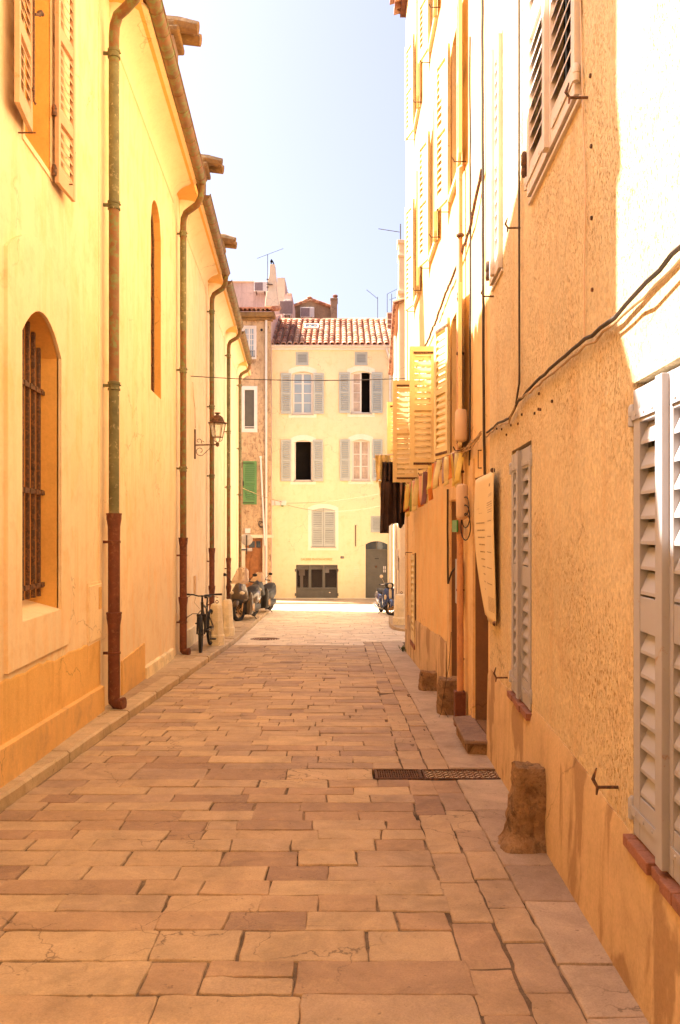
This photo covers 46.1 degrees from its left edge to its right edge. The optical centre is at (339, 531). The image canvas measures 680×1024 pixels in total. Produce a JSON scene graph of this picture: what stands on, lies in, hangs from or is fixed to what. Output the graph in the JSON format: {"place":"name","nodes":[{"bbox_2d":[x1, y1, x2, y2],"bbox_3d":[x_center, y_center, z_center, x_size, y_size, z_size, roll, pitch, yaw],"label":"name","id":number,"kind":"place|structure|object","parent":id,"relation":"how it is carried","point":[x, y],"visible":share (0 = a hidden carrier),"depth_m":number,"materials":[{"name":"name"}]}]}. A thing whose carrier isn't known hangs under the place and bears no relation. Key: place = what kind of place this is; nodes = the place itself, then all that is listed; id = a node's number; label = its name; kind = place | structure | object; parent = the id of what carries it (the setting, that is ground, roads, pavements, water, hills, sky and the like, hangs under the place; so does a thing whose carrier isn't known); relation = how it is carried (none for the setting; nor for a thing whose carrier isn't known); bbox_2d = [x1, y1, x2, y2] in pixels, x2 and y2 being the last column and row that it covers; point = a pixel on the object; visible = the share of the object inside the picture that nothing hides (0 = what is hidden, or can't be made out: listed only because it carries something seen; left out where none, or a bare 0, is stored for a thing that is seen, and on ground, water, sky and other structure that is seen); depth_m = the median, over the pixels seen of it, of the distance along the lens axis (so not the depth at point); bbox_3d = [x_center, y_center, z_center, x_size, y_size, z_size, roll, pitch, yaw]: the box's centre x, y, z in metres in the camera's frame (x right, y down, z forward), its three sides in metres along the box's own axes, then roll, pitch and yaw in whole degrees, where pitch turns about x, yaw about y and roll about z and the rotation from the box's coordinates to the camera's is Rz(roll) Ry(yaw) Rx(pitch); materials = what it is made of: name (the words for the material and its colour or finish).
{"place":"outdoors","nodes":[
{"label":"outdoors","id":0,"kind":"place"},
{"bbox_2d":[84,608,264,726],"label":"pavement","id":1,"kind":"structure","parent":0,"point":[178,660],"depth_m":12.28,"materials":[{"name":"stone"}]},
{"bbox_2d":[187,593,221,652],"bbox_3d":[-2.470,1.628,14.721,0.710,1.058,1.746,0,0,0],"label":"bicycle","id":2,"kind":"object","parent":1,"relation":"on","point":[203,618],"visible":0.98,"depth_m":14.33,"materials":[{"name":"metal"}]},
{"bbox_2d":[222,596,234,636],"bbox_3d":[-2.470,1.863,17.500,0.324,0.925,0.324,0,0,0],"label":"stone bollard","id":3,"kind":"object","parent":1,"relation":"on","point":[228,624],"visible":0.77,"depth_m":17.39,"materials":[{"name":"stone"}]},
{"bbox_2d":[223,567,260,620],"bbox_3d":[-2.719,1.770,23.308,1.046,1.521,2.184,0,0,11],"label":"maxi scooter","id":4,"kind":"object","parent":1,"relation":"on","point":[244,599],"visible":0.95,"depth_m":22.69,"materials":[{"name":"metal"}]},
{"bbox_2d":[249,572,275,613],"bbox_3d":[-2.558,2.002,26.808,1.046,1.365,2.184,0,0,13],"label":"maxi scooter","id":5,"kind":"object","parent":1,"relation":"on","point":[267,600],"visible":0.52,"depth_m":26.26,"materials":[{"name":"metal"}]},
{"bbox_2d":[242,534,252,553],"bbox_3d":[-3.989,1.514,32.569,0.862,2.890,0.062,0,0,0],"label":"road sign","id":6,"kind":"object","parent":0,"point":[247,539],"visible":0.69,"depth_m":32.58,"materials":[{"name":"grey metal"}]},
{"bbox_2d":[163,0,405,317],"label":"sky","id":7,"kind":"structure","parent":0,"point":[301,102],"materials":[{"name":"white"}]},
{"bbox_2d":[0,642,586,1023],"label":"road","id":8,"kind":"structure","parent":0,"point":[99,970],"depth_m":4.18,"materials":[{"name":"stone"}]},
{"bbox_2d":[0,610,586,1023],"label":"joint sand","id":9,"kind":"structure","parent":0,"point":[507,954],"depth_m":3.69,"materials":[{"name":"sand"}]},
{"bbox_2d":[374,769,422,779],"bbox_3d":[0.450,1.886,6.190,0.360,0.045,0.280,0,0,0],"label":"drain grate","id":10,"kind":"object","parent":9,"relation":"on","point":[397,774],"visible":0.78,"depth_m":6.18,"materials":[{"name":"metal"}]},
{"bbox_2d":[421,769,500,779],"bbox_3d":[0.945,1.886,6.190,0.615,0.045,0.280,0,0,0],"label":"chequer plate","id":11,"kind":"object","parent":9,"relation":"on","point":[459,774],"visible":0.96,"depth_m":6.19,"materials":[{"name":"metal"}]},
{"bbox_2d":[294,294,337,317],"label":"gabled house","id":12,"kind":"structure","parent":0,"point":[323,309],"depth_m":45.00,"materials":[{"name":"brown paint"}]},
{"bbox_2d":[300,307,313,317],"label":"air conditioner","id":13,"kind":"object","parent":12,"relation":"attached to","point":[306,312],"visible":0.81,"depth_m":44.55,"materials":[{"name":"metal"}]},
{"bbox_2d":[234,608,404,644],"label":"road","id":14,"kind":"structure","parent":0,"point":[346,626],"depth_m":20.91,"materials":[{"name":"beige stone"}]},
{"bbox_2d":[251,638,278,639],"bbox_3d":[-1.670,2.389,17.800,0.660,0.057,0.660,0,0,0],"label":"manhole cover","id":15,"kind":"object","parent":14,"relation":"on","point":[264,638],"visible":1,"depth_m":17.84,"materials":[{"name":"metal"}]},
{"bbox_2d":[373,575,393,615],"bbox_3d":[1.558,2.112,27.207,0.707,1.368,1.825,0,0,-13],"label":"blue scooter","id":16,"kind":"object","parent":14,"relation":"on","point":[384,598],"visible":0.84,"depth_m":26.70,"materials":[{"name":"metal"}]},
{"bbox_2d":[273,604,377,607],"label":"cross street","id":17,"kind":"structure","parent":0,"point":[323,606],"depth_m":31.55,"materials":[{"name":"stone"}]},
{"bbox_2d":[275,599,377,603],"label":"pavement","id":18,"kind":"structure","parent":0,"point":[324,601],"depth_m":33.48,"materials":[{"name":"stone"}]},
{"bbox_2d":[271,318,392,598],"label":"yellow house","id":19,"kind":"structure","parent":0,"point":[329,440],"depth_m":35.00,"materials":[{"name":"paint"}]},
{"bbox_2d":[233,278,287,317],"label":"pink house","id":20,"kind":"structure","parent":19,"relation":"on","point":[246,296],"depth_m":43.00,"materials":[{"name":"pink paint"}]},
{"bbox_2d":[254,282,266,295],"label":"air conditioner","id":21,"kind":"object","parent":20,"relation":"attached to","point":[260,287],"visible":0.91,"depth_m":42.48,"materials":[{"name":"metal"}]},
{"bbox_2d":[284,292,294,317],"bbox_3d":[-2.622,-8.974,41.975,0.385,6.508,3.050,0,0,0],"label":"chimney","id":22,"kind":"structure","parent":19,"relation":"on","point":[287,296],"depth_m":40.50,"materials":[{"name":"paint"}]},
{"bbox_2d":[280,300,292,317],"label":"air conditioner","id":23,"kind":"object","parent":22,"relation":"attached to","point":[286,310],"visible":0.94,"depth_m":40.09,"materials":[{"name":"metal"}]},
{"bbox_2d":[291,372,313,414],"bbox_3d":[-1.636,-6.057,35.077,0.973,1.890,0.245,0,0,0],"label":"window","id":24,"kind":"structure","parent":19,"relation":"in","point":[302,390],"depth_m":35.15,"materials":[{"name":"white glass"}]},
{"bbox_2d":[293,441,312,481],"bbox_3d":[-1.610,-3.106,35.428,1.570,2.173,0.945,0,0,0],"label":"window","id":25,"kind":"structure","parent":19,"relation":"in","point":[303,449],"depth_m":35.90,"materials":[{"name":"black glass"}]},
{"bbox_2d":[295,565,338,597],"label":"gallery door","id":26,"kind":"structure","parent":19,"relation":"in","point":[312,581],"depth_m":35.40,"materials":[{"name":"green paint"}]},
{"bbox_2d":[311,508,335,547],"bbox_3d":[-0.726,-0.200,35.077,1.112,1.795,0.245,0,0,0],"label":"window","id":27,"kind":"structure","parent":19,"relation":"in","point":[323,522],"depth_m":35.04,"materials":[{"name":"grey paint"}]},
{"bbox_2d":[350,372,371,413],"bbox_3d":[0.923,-6.099,35.428,1.666,2.243,0.945,0,0,0],"label":"window","id":28,"kind":"structure","parent":19,"relation":"in","point":[360,389],"depth_m":35.15,"materials":[{"name":"white paint"}]},
{"bbox_2d":[351,440,370,481],"bbox_3d":[0.910,-3.117,35.077,0.850,1.820,0.245,0,0,0],"label":"window","id":29,"kind":"structure","parent":19,"relation":"in","point":[360,448],"depth_m":35.14,"materials":[{"name":"white glass"}]},
{"bbox_2d":[366,541,387,597],"bbox_3d":[1.601,1.640,35.105,0.962,2.530,0.110,0,0,0],"label":"door","id":30,"kind":"structure","parent":19,"relation":"in","point":[376,551],"depth_m":35.10,"materials":[{"name":"green paint"}]},
{"bbox_2d":[386,312,391,328],"bbox_3d":[2.306,-9.469,37.245,0.260,1.306,0.750,0,0,0],"label":"brick chimney","id":31,"kind":"object","parent":19,"relation":"on","point":[389,317],"visible":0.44,"depth_m":36.90,"materials":[{"name":"brick"}]},
{"bbox_2d":[381,641,648,1023],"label":"pavement","id":32,"kind":"structure","parent":0,"point":[598,986],"depth_m":3.93,"materials":[{"name":"stone"}]},
{"bbox_2d":[419,669,436,690],"bbox_3d":[1.169,1.959,10.452,0.291,0.305,0.277,0,0,0],"label":"guard stone","id":33,"kind":"object","parent":32,"relation":"on","point":[428,680],"visible":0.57,"depth_m":10.33,"materials":[{"name":"brown stone"}]},
{"bbox_2d":[439,639,450,716],"bbox_3d":[1.152,1.528,8.535,0.204,0.900,0.086,0,0,-41],"label":"loose wire","id":34,"kind":"object","parent":32,"relation":"on","point":[446,679],"visible":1,"depth_m":8.56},
{"bbox_2d":[436,676,456,714],"bbox_3d":[1.199,1.814,8.752,0.289,0.446,0.296,0,0,0],"label":"guard stone","id":35,"kind":"object","parent":32,"relation":"on","point":[450,687],"visible":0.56,"depth_m":8.62,"materials":[{"name":"brown stone"}]},
{"bbox_2d":[497,760,545,853],"bbox_3d":[1.095,1.597,4.601,0.423,0.539,0.381,0,0,0],"label":"guard stone","id":36,"kind":"object","parent":32,"relation":"on","point":[523,832],"visible":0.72,"depth_m":4.51,"materials":[{"name":"brown stone"}]},
{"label":"ground","id":37,"kind":"structure","parent":0,"visible":0},
{"bbox_2d":[0,0,252,787],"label":"yellow building","id":38,"kind":"structure","parent":37,"relation":"on","point":[121,322],"depth_m":8.49,"materials":[{"name":"paint"}]},
{"bbox_2d":[22,0,52,181],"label":"window","id":39,"kind":"structure","parent":38,"relation":"in","point":[49,173],"depth_m":6.70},
{"bbox_2d":[22,321,58,620],"bbox_3d":[-2.615,-0.469,6.465,0.421,2.539,0.974,0,0,-3],"label":"window","id":40,"kind":"structure","parent":38,"relation":"in","point":[30,609],"depth_m":6.69,"materials":[{"name":"metal"}]},
{"bbox_2d":[151,210,153,391],"bbox_3d":[-2.824,-3.450,11.775,0.079,2.900,0.950,0,0,0],"label":"window","id":41,"kind":"structure","parent":38,"relation":"in","point":[152,226],"depth_m":12.13,"materials":[{"name":"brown wood"}]},
{"bbox_2d":[194,412,226,458],"bbox_3d":[-2.601,-1.947,16.154,0.632,0.935,0.380,0,0,-21],"label":"wall lantern","id":42,"kind":"object","parent":38,"relation":"attached to","point":[217,419],"depth_m":16.18,"materials":[{"name":"metal"}]},
{"bbox_2d":[0,610,268,812],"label":"kerb","id":43,"kind":"structure","parent":37,"relation":"on","point":[71,748],"depth_m":7.67,"materials":[{"name":"stone"}]},
{"bbox_2d":[207,600,224,645],"bbox_3d":[-2.400,1.774,15.500,0.324,0.925,0.324,0,0,0],"label":"stone bollard","id":44,"kind":"object","parent":43,"relation":"on","point":[217,633],"visible":0.78,"depth_m":15.39,"materials":[{"name":"stone"}]},
{"bbox_2d":[239,305,281,586],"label":"brown house","id":45,"kind":"structure","parent":37,"relation":"on","point":[259,328],"depth_m":34.55,"materials":[{"name":"paint"}]},
{"bbox_2d":[242,326,255,358],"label":"window","id":46,"kind":"structure","parent":45,"relation":"in","point":[250,331],"depth_m":34.56,"materials":[{"name":"white glass"}]},
{"bbox_2d":[242,386,256,431],"bbox_3d":[-3.923,-5.303,34.570,0.710,1.991,0.080,0,0,0],"label":"window","id":47,"kind":"structure","parent":45,"relation":"in","point":[249,393],"depth_m":34.53,"materials":[{"name":"white paint"}]},
{"bbox_2d":[246,538,261,586],"bbox_3d":[-3.723,1.607,34.700,0.726,2.660,0.100,0,0,0],"label":"door","id":48,"kind":"structure","parent":45,"relation":"in","point":[253,558],"depth_m":34.67,"materials":[{"name":"brown wood"}]},
{"bbox_2d":[259,456,265,545],"bbox_3d":[-3.342,-1.340,34.470,0.281,3.858,0.130,0,0,0],"label":"leaning pipe","id":49,"kind":"object","parent":45,"relation":"attached to","point":[260,457],"visible":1,"depth_m":34.43,"materials":[{"name":"metal"}]},
{"bbox_2d":[265,259,279,310],"bbox_3d":[-3.338,-12.230,39.500,0.667,2.420,0.897,0,0,0],"label":"stone chimney","id":50,"kind":"object","parent":45,"relation":"on","point":[271,299],"visible":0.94,"depth_m":39.20,"materials":[{"name":"beige stone"}]},
{"bbox_2d":[257,249,280,290],"bbox_3d":[-3.430,-12.708,39.350,1.363,2.732,0.338,0,0,-13],"label":"television aerial","id":51,"kind":"object","parent":50,"relation":"attached to","point":[267,267],"visible":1,"depth_m":39.18,"materials":[{"name":"metal"}]},
{"bbox_2d":[388,239,404,607],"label":"cream house","id":52,"kind":"structure","parent":37,"relation":"on","point":[396,365],"depth_m":21.52,"materials":[{"name":"paint"}]},
{"bbox_2d":[288,505,378,511],"bbox_3d":[-0.149,-1.017,32.960,5.889,0.362,0.018,0,0,42],"label":"cable","id":53,"kind":"object","parent":52,"relation":"attached to","point":[332,511],"visible":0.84,"depth_m":33.05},
{"bbox_2d":[308,494,377,502],"bbox_3d":[-0.149,-1.411,32.960,5.887,0.344,0.018,0,0,42],"label":"cable","id":54,"kind":"object","parent":52,"relation":"attached to","point":[343,499],"visible":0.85,"depth_m":32.65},
{"bbox_2d":[389,616,404,631],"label":"kerb","id":55,"kind":"structure","parent":37,"relation":"on","point":[397,627],"depth_m":20.59,"materials":[{"name":"stone"}]},
{"bbox_2d":[393,591,404,624],"bbox_3d":[1.580,2.005,20.850,0.405,0.925,0.405,0,0,0],"label":"stone bollard","id":56,"kind":"object","parent":55,"relation":"on","point":[399,614],"visible":0.67,"depth_m":20.71,"materials":[{"name":"stone"}]},
{"bbox_2d":[387,0,489,754],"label":"orange house","id":57,"kind":"structure","parent":37,"relation":"on","point":[434,385],"depth_m":9.42,"materials":[{"name":"paint"}]},
{"bbox_2d":[191,376,405,380],"bbox_3d":[-0.813,-2.960,15.350,4.171,0.134,0.016,0,0,4],"label":"cable","id":58,"kind":"object","parent":57,"relation":"attached to","point":[298,380],"visible":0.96,"depth_m":15.34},
{"bbox_2d":[392,482,404,527],"bbox_3d":[1.000,-0.581,13.629,0.241,1.039,0.124,0,0,0],"label":"black shirt","id":59,"kind":"object","parent":57,"relation":"hanging from","point":[401,524],"visible":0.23,"depth_m":13.62,"materials":[{"name":"fabric"}]},
{"bbox_2d":[400,482,401,504],"bbox_3d":[0.959,-0.507,13.202,0.151,0.628,0.112,0,0,-13],"label":"pink towel","id":60,"kind":"object","parent":57,"relation":"hanging from","point":[400,491],"visible":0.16,"depth_m":13.20,"materials":[{"name":"fabric"}]},
{"bbox_2d":[403,451,464,516],"bbox_3d":[1.118,-0.545,11.205,0.284,0.561,6.573,0,0,0],"label":"laundry","id":61,"kind":"object","parent":57,"relation":"hanging from","point":[418,491],"visible":1,"depth_m":9.41,"materials":[{"name":"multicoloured fabric"}]},
{"bbox_2d":[447,489,448,583],"bbox_3d":[1.246,0.053,9.250,0.025,1.095,0.044,0,0,0],"label":"cable","id":62,"kind":"object","parent":57,"relation":"attached to","point":[447,535],"visible":1,"depth_m":9.24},
{"bbox_2d":[416,168,481,367],"bbox_3d":[1.241,-2.932,10.032,0.042,0.570,5.939,0,0,0],"label":"cable","id":63,"kind":"object","parent":57,"relation":"attached to","point":[468,231],"visible":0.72,"depth_m":7.92,"materials":[{"name":"metal"}]},
{"bbox_2d":[452,502,456,676],"bbox_3d":[1.376,0.815,8.850,0.187,2.370,0.740,0,0,0],"label":"door","id":64,"kind":"structure","parent":57,"relation":"in","point":[454,534],"depth_m":9.19,"materials":[{"name":"brown wood"}]},
{"bbox_2d":[452,520,457,531],"bbox_3d":[1.173,-0.060,8.160,0.016,0.120,0.320,0,0,0],"label":"sign","id":65,"kind":"object","parent":57,"relation":"attached to","point":[454,525],"visible":1,"depth_m":8.11,"materials":[{"name":"green ceramic"}]},
{"bbox_2d":[455,559,456,603],"bbox_3d":[1.230,0.510,8.280,0.060,0.460,0.120,0,0,0],"label":"letter box","id":66,"kind":"object","parent":57,"relation":"attached to","point":[455,581],"visible":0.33,"depth_m":8.31,"materials":[{"name":"grey paint"}]},
{"bbox_2d":[455,409,466,442],"bbox_3d":[1.191,-1.045,7.860,0.117,0.330,0.120,0,0,0],"label":"cable box","id":67,"kind":"object","parent":57,"relation":"attached to","point":[460,425],"visible":1,"depth_m":7.81,"materials":[{"name":"beige plastic"}]},
{"bbox_2d":[440,431,481,469],"bbox_3d":[1.217,-0.801,10.224,0.032,0.160,6.553,0,0,0],"label":"cable bundle","id":68,"kind":"object","parent":57,"relation":"attached to","point":[474,441],"visible":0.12,"depth_m":7.51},
{"bbox_2d":[456,484,467,519],"bbox_3d":[1.191,-0.295,7.800,0.117,0.350,0.120,0,0,0],"label":"cable box","id":69,"kind":"object","parent":57,"relation":"attached to","point":[461,500],"visible":0.97,"depth_m":7.75,"materials":[{"name":"beige plastic"}]},
{"bbox_2d":[460,496,470,540],"bbox_3d":[1.212,-0.130,7.720,0.011,0.432,0.272,0,0,-11],"label":"cable coil","id":70,"kind":"object","parent":69,"relation":"hanging from","point":[461,524],"visible":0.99,"depth_m":7.66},
{"bbox_2d":[468,36,471,464],"bbox_3d":[1.259,-2.722,7.760,0.023,4.149,0.100,0,0,0],"label":"cable","id":71,"kind":"object","parent":57,"relation":"attached to","point":[470,246],"visible":0.98,"depth_m":7.73,"materials":[{"name":"brown rubber"}]},
{"bbox_2d":[475,478,487,734],"bbox_3d":[1.380,0.645,7.260,0.187,2.350,0.720,0,0,0],"label":"door","id":72,"kind":"structure","parent":57,"relation":"in","point":[481,621],"depth_m":7.59,"materials":[{"name":"brown wood"}]},
{"bbox_2d":[481,0,485,474],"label":"cable","id":73,"kind":"object","parent":57,"relation":"attached to","point":[482,234],"visible":0.98,"depth_m":7.03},
{"bbox_3d":[0.924,-1.285,13.699,0.698,0.047,1.219,0,0,0],"label":"drying rack","id":74,"kind":"object","parent":57,"relation":"attached to","visible":0},
{"bbox_2d":[375,455,390,482],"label":"yellow shorts","id":75,"kind":"object","parent":74,"relation":"hanging from","point":[379,459],"visible":0.59,"depth_m":13.20,"materials":[{"name":"fabric"}]},
{"bbox_2d":[380,462,400,532],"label":"dark trousers","id":76,"kind":"object","parent":74,"relation":"hanging from","point":[390,509],"visible":0.94,"depth_m":12.98,"materials":[{"name":"brown fabric"}]},
{"bbox_2d":[481,0,679,1023],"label":"ochre house","id":77,"kind":"structure","parent":37,"relation":"on","point":[583,694],"depth_m":3.59,"materials":[{"name":"paint"}]},
{"bbox_2d":[474,468,496,625],"bbox_3d":[1.223,0.117,6.769,0.048,1.246,1.002,0,0,2],"label":"paper banner","id":78,"kind":"object","parent":77,"relation":"attached to","point":[484,520],"visible":1,"depth_m":6.74,"materials":[{"name":"beige paper"}]},
{"bbox_2d":[515,0,519,402],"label":"cable","id":79,"kind":"object","parent":77,"relation":"attached to","point":[518,200],"visible":0.97,"depth_m":5.35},
{"bbox_2d":[564,0,581,93],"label":"window","id":80,"kind":"structure","parent":77,"relation":"in","point":[567,32],"depth_m":4.93,"materials":[{"name":"grey wood"}]},
{"bbox_2d":[486,244,679,433],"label":"cable","id":81,"kind":"object","parent":77,"relation":"attached to","point":[658,271],"visible":0.95,"depth_m":3.26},
{"bbox_2d":[486,258,679,437],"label":"cable","id":82,"kind":"object","parent":77,"relation":"attached to","point":[659,280],"visible":1,"depth_m":3.30,"materials":[{"name":"rubber"}]},
{"bbox_2d":[580,0,586,336],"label":"cable","id":83,"kind":"object","parent":77,"relation":"attached to","point":[584,169],"visible":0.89,"depth_m":3.74,"materials":[{"name":"beige plastic"}]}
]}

